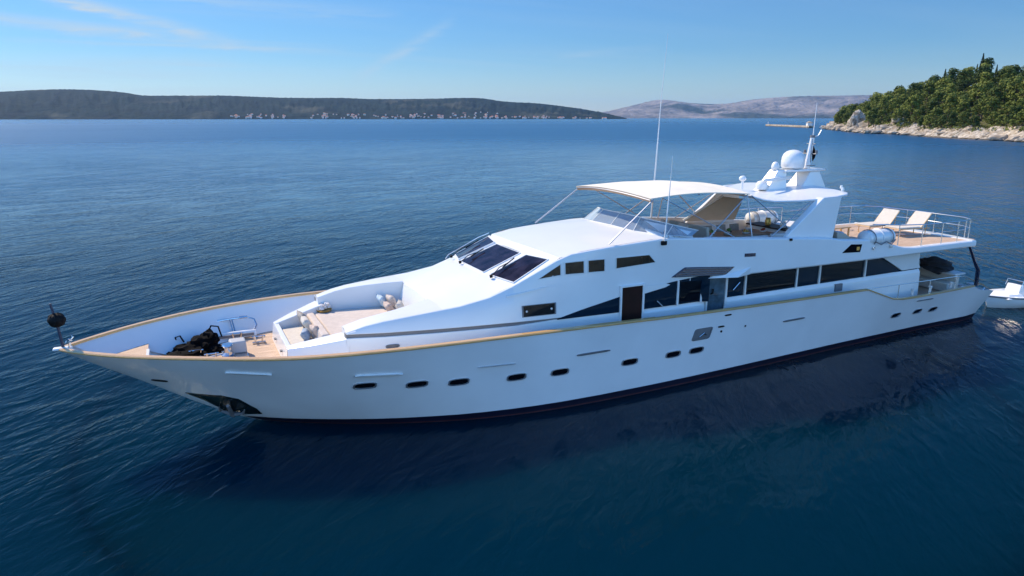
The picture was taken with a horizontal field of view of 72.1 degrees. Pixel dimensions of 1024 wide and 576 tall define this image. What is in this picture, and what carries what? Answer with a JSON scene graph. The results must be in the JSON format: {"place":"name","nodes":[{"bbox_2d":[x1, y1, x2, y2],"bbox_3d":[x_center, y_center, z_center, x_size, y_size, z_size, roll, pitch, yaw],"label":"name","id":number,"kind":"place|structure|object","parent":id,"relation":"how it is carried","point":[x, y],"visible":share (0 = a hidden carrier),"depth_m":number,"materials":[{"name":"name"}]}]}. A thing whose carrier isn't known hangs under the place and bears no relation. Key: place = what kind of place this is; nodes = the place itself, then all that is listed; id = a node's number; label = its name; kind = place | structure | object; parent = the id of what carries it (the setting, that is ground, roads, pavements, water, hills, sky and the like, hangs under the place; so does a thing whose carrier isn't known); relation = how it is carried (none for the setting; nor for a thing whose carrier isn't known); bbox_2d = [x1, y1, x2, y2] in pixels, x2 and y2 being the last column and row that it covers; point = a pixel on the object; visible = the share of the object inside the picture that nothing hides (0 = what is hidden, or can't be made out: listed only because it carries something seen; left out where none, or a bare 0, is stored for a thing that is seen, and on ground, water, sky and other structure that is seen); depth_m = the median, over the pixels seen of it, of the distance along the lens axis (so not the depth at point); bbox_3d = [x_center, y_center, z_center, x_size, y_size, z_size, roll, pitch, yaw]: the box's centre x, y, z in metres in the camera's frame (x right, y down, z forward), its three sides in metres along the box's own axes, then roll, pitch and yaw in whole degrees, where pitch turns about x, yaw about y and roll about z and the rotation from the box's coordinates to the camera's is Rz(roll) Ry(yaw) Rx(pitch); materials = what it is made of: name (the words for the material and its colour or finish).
{"place":"outdoors","nodes":[
{"label":"outdoors","id":0,"kind":"place"},
{"bbox_2d":[0,89,626,118],"bbox_3d":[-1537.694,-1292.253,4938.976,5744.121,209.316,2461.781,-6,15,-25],"label":"forested hills","id":1,"kind":"structure","parent":0,"point":[62,104],"depth_m":4830.23,"materials":[{"name":"green plant"}]},
{"bbox_2d":[316,302,331,312],"bbox_3d":[-6.262,0.628,23.433,0.520,0.319,0.520,-6,15,-25],"label":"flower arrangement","id":2,"kind":"object","parent":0,"point":[325,307],"visible":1,"depth_m":23.38,"materials":[{"name":"white plant"}]},
{"bbox_2d":[0,118,1023,575],"bbox_3d":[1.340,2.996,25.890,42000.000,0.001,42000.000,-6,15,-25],"label":"sea","id":3,"kind":"structure","parent":0,"point":[900,454],"depth_m":22.42,"materials":[{"name":"liquid"}]},
{"bbox_2d":[49,37,992,423],"bbox_3d":[3.994,-2.647,25.827,36.120,13.600,7.756,-6,15,-25],"label":"motor yacht","id":4,"kind":"object","parent":3,"relation":"on","point":[597,305],"visible":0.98,"depth_m":23.08,"materials":[{"name":"white paint"}]},
{"bbox_2d":[47,312,65,327],"bbox_3d":[-12.136,0.853,18.758,0.416,0.400,0.421,12,18,41],"label":"anchor ball","id":5,"kind":"object","parent":4,"relation":"attached to","point":[55,319],"visible":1,"depth_m":18.63,"materials":[{"name":"black plastic"}]},
{"bbox_2d":[162,325,223,355],"bbox_3d":[-9.799,1.721,21.321,1.371,0.850,1.953,13,18,42],"label":"anchor windlass","id":6,"kind":"object","parent":4,"relation":"on","point":[207,340],"visible":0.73,"depth_m":21.37,"materials":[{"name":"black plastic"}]},
{"bbox_2d":[217,316,256,338],"bbox_3d":[-9.147,1.297,22.853,1.685,0.572,0.582,-6,15,-25],"label":"gangway","id":7,"kind":"object","parent":4,"relation":"on","point":[246,333],"visible":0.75,"depth_m":22.89,"materials":[{"name":"metal"}]},
{"bbox_2d":[297,310,305,325],"bbox_3d":[-6.699,1.007,22.546,0.286,0.523,0.625,-9,17,-34],"label":"pillow","id":8,"kind":"object","parent":4,"relation":"on","point":[299,314],"visible":0.52,"depth_m":22.44,"materials":[{"name":"beige fabric"}]},
{"bbox_2d":[300,328,310,340],"bbox_3d":[-6.281,1.416,21.448,0.303,0.331,0.447,-2,14,-7],"label":"pillow","id":9,"kind":"object","parent":4,"relation":"on","point":[305,334],"visible":0.98,"depth_m":21.31,"materials":[{"name":"grey fabric"}]},
{"bbox_2d":[300,316,311,332],"bbox_3d":[-6.397,1.137,22.008,0.370,0.502,0.551,-6,15,-25],"label":"pillow","id":10,"kind":"object","parent":4,"relation":"on","point":[306,322],"visible":0.64,"depth_m":21.83,"materials":[{"name":"beige fabric"}]},
{"bbox_2d":[309,325,318,336],"bbox_3d":[-5.955,1.319,21.426,0.342,0.463,0.506,-6,15,-25],"label":"pillow","id":11,"kind":"object","parent":4,"relation":"on","point":[314,329],"visible":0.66,"depth_m":21.25,"materials":[{"name":"fabric"}]},
{"bbox_2d":[376,294,385,306],"bbox_3d":[-4.426,0.432,23.900,0.275,0.423,0.487,-10,17,-35],"label":"pillow","id":12,"kind":"object","parent":4,"relation":"on","point":[380,299],"visible":0.81,"depth_m":23.77,"materials":[{"name":"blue fabric"}]},
{"bbox_2d":[383,301,393,310],"bbox_3d":[-4.090,0.644,23.363,0.303,0.356,0.487,-6,15,-25],"label":"pillow","id":13,"kind":"object","parent":4,"relation":"on","point":[387,306],"visible":0.84,"depth_m":23.21,"materials":[{"name":"fabric"}]},
{"bbox_2d":[386,294,396,306],"bbox_3d":[-4.075,0.433,23.810,0.269,0.431,0.490,-9,16,-32],"label":"pillow","id":14,"kind":"object","parent":4,"relation":"on","point":[391,299],"visible":0.84,"depth_m":23.66,"materials":[{"name":"beige fabric"}]},
{"bbox_2d":[395,300,403,308],"bbox_3d":[-3.660,0.642,23.074,0.281,0.451,0.532,0,14,0],"label":"pillow","id":15,"kind":"object","parent":4,"relation":"on","point":[399,304],"visible":0.48,"depth_m":22.91,"materials":[{"name":"beige fabric"}]},
{"bbox_2d":[537,263,561,279],"bbox_3d":[1.168,-0.515,21.864,0.831,0.440,0.075,-6,15,-24],"label":"side window","id":16,"kind":"structure","parent":4,"relation":"in","point":[557,271],"depth_m":21.94,"materials":[{"name":"black glass"}]},
{"bbox_2d":[564,260,584,274],"bbox_3d":[1.967,-0.638,22.202,0.743,0.420,0.075,-6,15,-23],"label":"side window","id":17,"kind":"structure","parent":4,"relation":"in","point":[575,267],"depth_m":22.19,"materials":[{"name":"black glass"}]},
{"bbox_2d":[587,258,605,272],"bbox_3d":[2.696,-0.708,22.512,0.672,0.430,0.069,-6,15,-23],"label":"side window","id":18,"kind":"structure","parent":4,"relation":"in","point":[595,265],"depth_m":22.50,"materials":[{"name":"black glass"}]},
{"bbox_2d":[619,283,644,320],"bbox_3d":[3.950,0.907,23.449,0.950,2.110,0.180,-6,15,-25],"label":"doorway","id":19,"kind":"structure","parent":4,"relation":"in","point":[631,304],"depth_m":23.30,"materials":[{"name":"black glass"}]},
{"bbox_2d":[615,255,655,268],"bbox_3d":[4.067,-0.879,23.110,1.621,0.360,0.057,-6,15,-24],"label":"side window","id":20,"kind":"structure","parent":4,"relation":"in","point":[620,262],"depth_m":23.05,"materials":[{"name":"black glass"}]},
{"bbox_2d":[679,280,701,302],"bbox_3d":[6.154,0.109,24.320,0.900,0.770,0.135,-6,15,-25],"label":"saloon window","id":21,"kind":"structure","parent":4,"relation":"in","point":[689,291],"depth_m":24.30,"materials":[{"name":"black glass"}]},
{"bbox_2d":[704,278,727,310],"bbox_3d":[7.220,0.572,25.024,0.940,2.120,0.170,-6,15,-25],"label":"saloon door","id":22,"kind":"structure","parent":4,"relation":"in","point":[718,288],"depth_m":24.96,"materials":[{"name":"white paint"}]},
{"bbox_2d":[745,210,778,226],"bbox_3d":[11.346,-3.147,31.977,1.700,0.760,0.816,-6,15,-25],"label":"life raft","id":23,"kind":"object","parent":4,"relation":"attached to","point":[760,216],"visible":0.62,"depth_m":31.66,"materials":[{"name":"plastic"}]},
{"bbox_2d":[746,269,795,292],"bbox_3d":[9.622,-0.325,26.115,2.473,0.770,0.045,-7,15,-26],"label":"saloon window","id":24,"kind":"structure","parent":4,"relation":"in","point":[781,278],"depth_m":26.10,"materials":[{"name":"black glass"}]},
{"bbox_2d":[820,260,863,281],"bbox_3d":[13.055,-0.741,27.833,2.413,0.770,0.045,-7,15,-26],"label":"saloon window","id":25,"kind":"structure","parent":4,"relation":"in","point":[829,272],"depth_m":27.82,"materials":[{"name":"black glass"}]},
{"bbox_2d":[834,225,850,236],"bbox_3d":[14.432,-2.495,31.214,1.100,0.450,0.500,-6,15,-25],"label":"teak bench","id":26,"kind":"object","parent":4,"relation":"on","point":[840,227],"visible":0.48,"depth_m":31.21,"materials":[{"name":"brown wood"}]},
{"bbox_2d":[857,228,895,249],"bbox_3d":[14.466,-1.990,27.918,1.700,0.760,0.816,-6,15,-25],"label":"life raft","id":27,"kind":"object","parent":4,"relation":"attached to","point":[882,236],"visible":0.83,"depth_m":27.62,"materials":[{"name":"plastic"}]},
{"bbox_2d":[854,208,899,231],"bbox_3d":[16.879,-3.097,32.573,1.820,1.012,0.884,-6,15,-22],"label":"sun lounger","id":28,"kind":"object","parent":4,"relation":"on","point":[886,216],"visible":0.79,"depth_m":32.62,"materials":[{"name":"white fabric"}]},
{"bbox_2d":[884,211,931,236],"bbox_3d":[17.841,-2.897,31.744,1.820,1.012,0.884,-5,14,-19],"label":"sun lounger","id":29,"kind":"object","parent":4,"relation":"on","point":[918,217],"visible":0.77,"depth_m":31.73,"materials":[{"name":"white fabric"}]},
{"bbox_2d":[919,256,953,274],"bbox_3d":[19.376,-1.064,32.266,0.916,0.804,1.842,-6,15,-25],"label":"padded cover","id":30,"kind":"object","parent":4,"relation":"on","point":[936,265],"visible":0.94,"depth_m":31.92,"materials":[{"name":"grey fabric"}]},
{"bbox_2d":[765,122,813,127],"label":"jetty","id":31,"kind":"object","parent":3,"relation":"in","point":[799,126],"visible":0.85,"depth_m":691.74,"materials":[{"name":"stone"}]},
{"bbox_2d":[985,278,1023,307],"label":"dinghy","id":32,"kind":"object","parent":3,"relation":"on","point":[1010,295],"visible":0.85,"depth_m":34.18,"materials":[{"name":"white paint"}]},
{"bbox_2d":[0,0,1023,111],"label":"sky","id":33,"kind":"structure","parent":0,"point":[593,55],"materials":[{"name":"blue"}]},
{"bbox_2d":[716,224,725,231],"bbox_3d":[8.570,-2.063,28.429,0.480,0.920,0.558,-6,15,-25],"label":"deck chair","id":34,"kind":"object","parent":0,"point":[722,227],"visible":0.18,"depth_m":28.55,"materials":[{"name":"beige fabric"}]},
{"bbox_2d":[729,223,738,230],"bbox_3d":[9.202,-2.134,28.722,0.480,0.920,0.558,-6,15,-25],"label":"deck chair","id":35,"kind":"object","parent":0,"point":[735,226],"visible":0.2,"depth_m":28.83,"materials":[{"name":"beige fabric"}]},
{"bbox_2d":[602,95,871,117],"bbox_3d":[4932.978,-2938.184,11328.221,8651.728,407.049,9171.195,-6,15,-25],"label":"mountains","id":36,"kind":"structure","parent":0,"point":[799,107],"depth_m":11342.43,"materials":[{"name":"grey stone"}]},
{"bbox_2d":[713,229,772,236],"bbox_3d":[8.592,-1.756,27.501,3.200,0.760,1.100,-6,15,-25],"label":"sofa","id":37,"kind":"object","parent":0,"point":[739,233],"visible":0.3,"depth_m":27.39,"materials":[{"name":"wood"}]},
{"bbox_2d":[827,121,1023,139],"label":"rocky foreshore","id":38,"kind":"structure","parent":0,"point":[964,133],"depth_m":314.27,"materials":[{"name":"stone"}]},
{"bbox_2d":[881,90,1019,135],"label":"headland","id":39,"kind":"structure","parent":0,"point":[984,123],"depth_m":332.74,"materials":[{"name":"plant"}]},
{"bbox_2d":[834,111,843,121],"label":"pine tree","id":40,"kind":"object","parent":39,"relation":"on","point":[839,115],"visible":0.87,"depth_m":546.26,"materials":[{"name":"green plant"}]},
{"bbox_2d":[847,110,865,128],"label":"cliff rock","id":41,"kind":"object","parent":39,"relation":"on","point":[856,117],"visible":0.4,"depth_m":457.51,"materials":[{"name":"stone"}]},
{"bbox_2d":[858,120,870,127],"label":"boulder","id":42,"kind":"object","parent":39,"relation":"on","point":[863,124],"visible":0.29,"depth_m":445.25,"materials":[{"name":"stone"}]},
{"bbox_2d":[857,100,872,111],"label":"pine tree","id":43,"kind":"object","parent":39,"relation":"on","point":[865,102],"visible":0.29,"depth_m":499.19,"materials":[{"name":"green plant"}]},
{"bbox_2d":[862,103,871,112],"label":"pine tree","id":44,"kind":"object","parent":39,"relation":"on","point":[868,107],"visible":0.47,"depth_m":479.03,"materials":[{"name":"green plant"}]},
{"bbox_2d":[864,110,873,124],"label":"pine tree","id":45,"kind":"object","parent":39,"relation":"on","point":[869,113],"visible":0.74,"depth_m":437.28,"materials":[{"name":"green plant"}]},
{"bbox_2d":[868,113,877,126],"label":"pine tree","id":46,"kind":"object","parent":39,"relation":"on","point":[874,116],"visible":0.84,"depth_m":426.39,"materials":[{"name":"green plant"}]},
{"bbox_2d":[870,94,880,101],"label":"pine tree","id":47,"kind":"object","parent":39,"relation":"on","point":[875,98],"visible":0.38,"depth_m":529.60,"materials":[{"name":"green plant"}]},
{"bbox_2d":[877,109,885,120],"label":"pine tree","id":48,"kind":"object","parent":39,"relation":"on","point":[881,112],"visible":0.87,"depth_m":431.10,"materials":[{"name":"green plant"}]},
{"bbox_2d":[876,96,889,113],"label":"pine tree","id":49,"kind":"object","parent":39,"relation":"on","point":[884,100],"visible":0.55,"depth_m":467.44,"materials":[{"name":"green plant"}]},
{"bbox_2d":[877,103,892,114],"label":"pine tree","id":50,"kind":"object","parent":39,"relation":"on","point":[885,106],"visible":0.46,"depth_m":459.88,"materials":[{"name":"green plant"}]},
{"bbox_2d":[883,113,893,121],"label":"pine tree","id":51,"kind":"object","parent":39,"relation":"on","point":[888,118],"visible":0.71,"depth_m":412.53,"materials":[{"name":"green plant"}]},
{"bbox_2d":[888,97,901,111],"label":"pine tree","id":52,"kind":"object","parent":39,"relation":"on","point":[893,102],"visible":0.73,"depth_m":434.47,"materials":[{"name":"green plant"}]},
{"bbox_2d":[889,108,902,123],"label":"pine tree","id":53,"kind":"object","parent":39,"relation":"on","point":[898,111],"visible":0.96,"depth_m":401.52,"materials":[{"name":"green plant"}]},
{"bbox_2d":[895,87,906,95],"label":"pine tree","id":54,"kind":"object","parent":39,"relation":"on","point":[901,90],"visible":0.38,"depth_m":490.20,"materials":[{"name":"green plant"}]},
{"bbox_2d":[899,110,910,126],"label":"pine tree","id":55,"kind":"object","parent":39,"relation":"on","point":[905,115],"visible":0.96,"depth_m":393.42,"materials":[{"name":"green plant"}]},
{"bbox_2d":[901,94,922,114],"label":"pine tree","id":56,"kind":"object","parent":39,"relation":"on","point":[916,103],"visible":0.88,"depth_m":401.26,"materials":[{"name":"green plant"}]},
{"bbox_2d":[908,83,921,95],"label":"pine tree","id":57,"kind":"object","parent":39,"relation":"on","point":[915,87],"visible":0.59,"depth_m":476.00,"materials":[{"name":"green plant"}]},
{"bbox_2d":[909,109,922,123],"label":"pine tree","id":58,"kind":"object","parent":39,"relation":"on","point":[916,114],"visible":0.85,"depth_m":385.30,"materials":[{"name":"green plant"}]},
{"bbox_2d":[910,105,927,118],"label":"pine tree","id":59,"kind":"object","parent":39,"relation":"on","point":[923,109],"visible":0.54,"depth_m":390.50,"materials":[{"name":"green plant"}]},
{"bbox_2d":[917,115,930,128],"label":"pine tree","id":60,"kind":"object","parent":39,"relation":"on","point":[920,121],"visible":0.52,"depth_m":364.40,"materials":[{"name":"green plant"}]},
{"bbox_2d":[916,80,936,101],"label":"pine tree","id":61,"kind":"object","parent":39,"relation":"on","point":[929,90],"visible":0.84,"depth_m":426.57,"materials":[{"name":"green plant"}]},
{"bbox_2d":[922,113,934,127],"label":"pine tree","id":62,"kind":"object","parent":39,"relation":"on","point":[926,121],"visible":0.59,"depth_m":357.18,"materials":[{"name":"green plant"}]},
{"bbox_2d":[834,83,1023,130],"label":"undergrowth","id":63,"kind":"object","parent":39,"relation":"on","point":[933,127],"visible":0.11,"depth_m":348.40,"materials":[{"name":"green plant"}]},
{"bbox_2d":[926,100,938,113],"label":"pine tree","id":64,"kind":"object","parent":39,"relation":"on","point":[930,107],"visible":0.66,"depth_m":383.53,"materials":[{"name":"green plant"}]},
{"bbox_2d":[928,107,943,123],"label":"pine tree","id":65,"kind":"object","parent":39,"relation":"on","point":[937,112],"visible":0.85,"depth_m":348.50,"materials":[{"name":"green plant"}]},
{"bbox_2d":[928,90,945,108],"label":"pine tree","id":66,"kind":"object","parent":39,"relation":"on","point":[937,95],"visible":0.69,"depth_m":391.79,"materials":[{"name":"green plant"}]},
{"bbox_2d":[931,114,951,127],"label":"pine tree","id":67,"kind":"object","parent":39,"relation":"on","point":[941,120],"visible":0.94,"depth_m":337.37,"materials":[{"name":"green plant"}]},
{"bbox_2d":[934,78,953,102],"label":"pine tree","id":68,"kind":"object","parent":39,"relation":"on","point":[946,82],"visible":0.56,"depth_m":408.07,"materials":[{"name":"green plant"}]},
{"bbox_2d":[939,83,958,99],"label":"pine tree","id":69,"kind":"object","parent":39,"relation":"on","point":[949,89],"visible":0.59,"depth_m":396.33,"materials":[{"name":"green plant"}]},
{"bbox_2d":[940,93,959,122],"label":"pine tree","id":70,"kind":"object","parent":39,"relation":"on","point":[950,99],"visible":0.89,"depth_m":359.52,"materials":[{"name":"green plant"}]},
{"bbox_2d":[944,67,958,83],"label":"pine tree","id":71,"kind":"object","parent":39,"relation":"on","point":[952,72],"visible":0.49,"depth_m":449.33,"materials":[{"name":"green plant"}]},
{"bbox_2d":[945,111,958,128],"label":"pine tree","id":72,"kind":"object","parent":39,"relation":"on","point":[952,115],"visible":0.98,"depth_m":326.12,"materials":[{"name":"green plant"}]},
{"bbox_2d":[955,80,967,92],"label":"pine tree","id":73,"kind":"object","parent":39,"relation":"on","point":[961,85],"visible":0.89,"depth_m":409.63,"materials":[{"name":"green plant"}]},
{"bbox_2d":[953,96,970,117],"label":"pine tree","id":74,"kind":"object","parent":39,"relation":"on","point":[962,98],"visible":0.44,"depth_m":354.38,"materials":[{"name":"green plant"}]},
{"bbox_2d":[953,70,971,86],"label":"pine tree","id":75,"kind":"object","parent":39,"relation":"on","point":[961,75],"visible":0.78,"depth_m":420.61,"materials":[{"name":"green plant"}]},
{"bbox_2d":[956,111,969,127],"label":"pine tree","id":76,"kind":"object","parent":39,"relation":"on","point":[965,117],"visible":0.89,"depth_m":316.53,"materials":[{"name":"green plant"}]},
{"bbox_2d":[956,101,971,117],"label":"pine tree","id":77,"kind":"object","parent":39,"relation":"on","point":[962,105],"visible":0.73,"depth_m":346.18,"materials":[{"name":"green plant"}]},
{"bbox_2d":[954,93,975,108],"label":"pine tree","id":78,"kind":"object","parent":39,"relation":"on","point":[968,96],"visible":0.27,"depth_m":367.53,"materials":[{"name":"green plant"}]},
{"bbox_2d":[965,66,974,85],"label":"pine tree","id":79,"kind":"object","parent":39,"relation":"on","point":[969,70],"visible":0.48,"depth_m":446.09,"materials":[{"name":"green plant"}]},
{"bbox_2d":[964,115,980,129],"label":"pine tree","id":80,"kind":"object","parent":39,"relation":"on","point":[974,122],"visible":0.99,"depth_m":307.99,"materials":[{"name":"green plant"}]},
{"bbox_2d":[967,82,987,102],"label":"pine tree","id":81,"kind":"object","parent":39,"relation":"on","point":[975,88],"visible":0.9,"depth_m":361.88,"materials":[{"name":"green plant"}]},
{"bbox_2d":[973,98,984,115],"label":"pine tree","id":82,"kind":"object","parent":39,"relation":"on","point":[975,103],"visible":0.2,"depth_m":334.47,"materials":[{"name":"green plant"}]},
{"bbox_2d":[971,97,990,120],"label":"pine tree","id":83,"kind":"object","parent":39,"relation":"on","point":[980,104],"visible":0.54,"depth_m":324.95,"materials":[{"name":"green plant"}]},
{"bbox_2d":[971,65,993,82],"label":"pine tree","id":84,"kind":"object","parent":39,"relation":"on","point":[986,68],"visible":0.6,"depth_m":394.52,"materials":[{"name":"green plant"}]},
{"bbox_2d":[976,63,993,79],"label":"pine tree","id":85,"kind":"object","parent":39,"relation":"on","point":[984,71],"visible":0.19,"depth_m":405.57,"materials":[{"name":"green plant"}]},
{"bbox_2d":[979,72,994,83],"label":"pine tree","id":86,"kind":"object","parent":39,"relation":"on","point":[983,76],"visible":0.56,"depth_m":385.19,"materials":[{"name":"green plant"}]},
{"bbox_2d":[983,81,994,94],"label":"pine tree","id":87,"kind":"object","parent":39,"relation":"on","point":[988,85],"visible":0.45,"depth_m":374.84,"materials":[{"name":"green plant"}]},
{"bbox_2d":[984,57,994,75],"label":"pine tree","id":88,"kind":"object","parent":39,"relation":"on","point":[987,60],"visible":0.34,"depth_m":411.68,"materials":[{"name":"green plant"}]},
{"bbox_2d":[980,96,1000,114],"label":"pine tree","id":89,"kind":"object","parent":39,"relation":"on","point":[992,103],"visible":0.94,"depth_m":314.40,"materials":[{"name":"green plant"}]},
{"bbox_2d":[985,111,999,123],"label":"pine tree","id":90,"kind":"object","parent":39,"relation":"on","point":[994,115],"visible":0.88,"depth_m":305.80,"materials":[{"name":"green plant"}]},
{"bbox_2d":[992,69,1001,82],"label":"pine tree","id":91,"kind":"object","parent":39,"relation":"on","point":[996,76],"visible":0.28,"depth_m":385.59,"materials":[{"name":"green plant"}]},
{"bbox_2d":[988,135,1008,140],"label":"boulder","id":92,"kind":"object","parent":39,"relation":"on","point":[995,137],"visible":0.55,"depth_m":282.30,"materials":[{"name":"stone"}]},
{"bbox_2d":[986,86,1013,112],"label":"pine tree","id":93,"kind":"object","parent":39,"relation":"on","point":[997,90],"visible":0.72,"depth_m":324.43,"materials":[{"name":"green plant"}]},
{"bbox_2d":[995,114,1008,125],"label":"pine tree","id":94,"kind":"object","parent":39,"relation":"on","point":[999,120],"visible":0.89,"depth_m":297.72,"materials":[{"name":"green plant"}]},
{"bbox_2d":[993,77,1016,108],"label":"pine tree","id":95,"kind":"object","parent":39,"relation":"on","point":[1003,82],"visible":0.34,"depth_m":328.39,"materials":[{"name":"green plant"}]},
{"bbox_2d":[997,67,1013,79],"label":"pine tree","id":96,"kind":"object","parent":39,"relation":"on","point":[1006,71],"visible":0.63,"depth_m":370.18,"materials":[{"name":"green plant"}]},
{"bbox_2d":[998,100,1017,114],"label":"pine tree","id":97,"kind":"object","parent":39,"relation":"on","point":[1005,106],"visible":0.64,"depth_m":305.95,"materials":[{"name":"green plant"}]},
{"bbox_2d":[1000,75,1023,100],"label":"pine tree","id":98,"kind":"object","parent":39,"relation":"on","point":[1016,80],"visible":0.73,"depth_m":318.83,"materials":[{"name":"green plant"}]},
{"bbox_2d":[1006,105,1023,127],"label":"pine tree","id":99,"kind":"object","parent":39,"relation":"on","point":[1016,109],"visible":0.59,"depth_m":285.81,"materials":[{"name":"green plant"}]},
{"bbox_2d":[1007,81,1023,99],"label":"pine tree","id":100,"kind":"object","parent":39,"relation":"on","point":[1020,87],"visible":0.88,"depth_m":313.32,"materials":[{"name":"green plant"}]},
{"bbox_2d":[1007,97,1023,112],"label":"pine tree","id":101,"kind":"object","parent":39,"relation":"on","point":[1019,101],"visible":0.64,"depth_m":298.79,"materials":[{"name":"green plant"}]},
{"bbox_2d":[1009,109,1023,127],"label":"pine tree","id":102,"kind":"object","parent":39,"relation":"on","point":[1018,116],"visible":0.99,"depth_m":281.22,"materials":[{"name":"green plant"}]},
{"bbox_2d":[1010,64,1022,78],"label":"pine tree","id":103,"kind":"object","parent":39,"relation":"on","point":[1018,68],"visible":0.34,"depth_m":386.70,"materials":[{"name":"green plant"}]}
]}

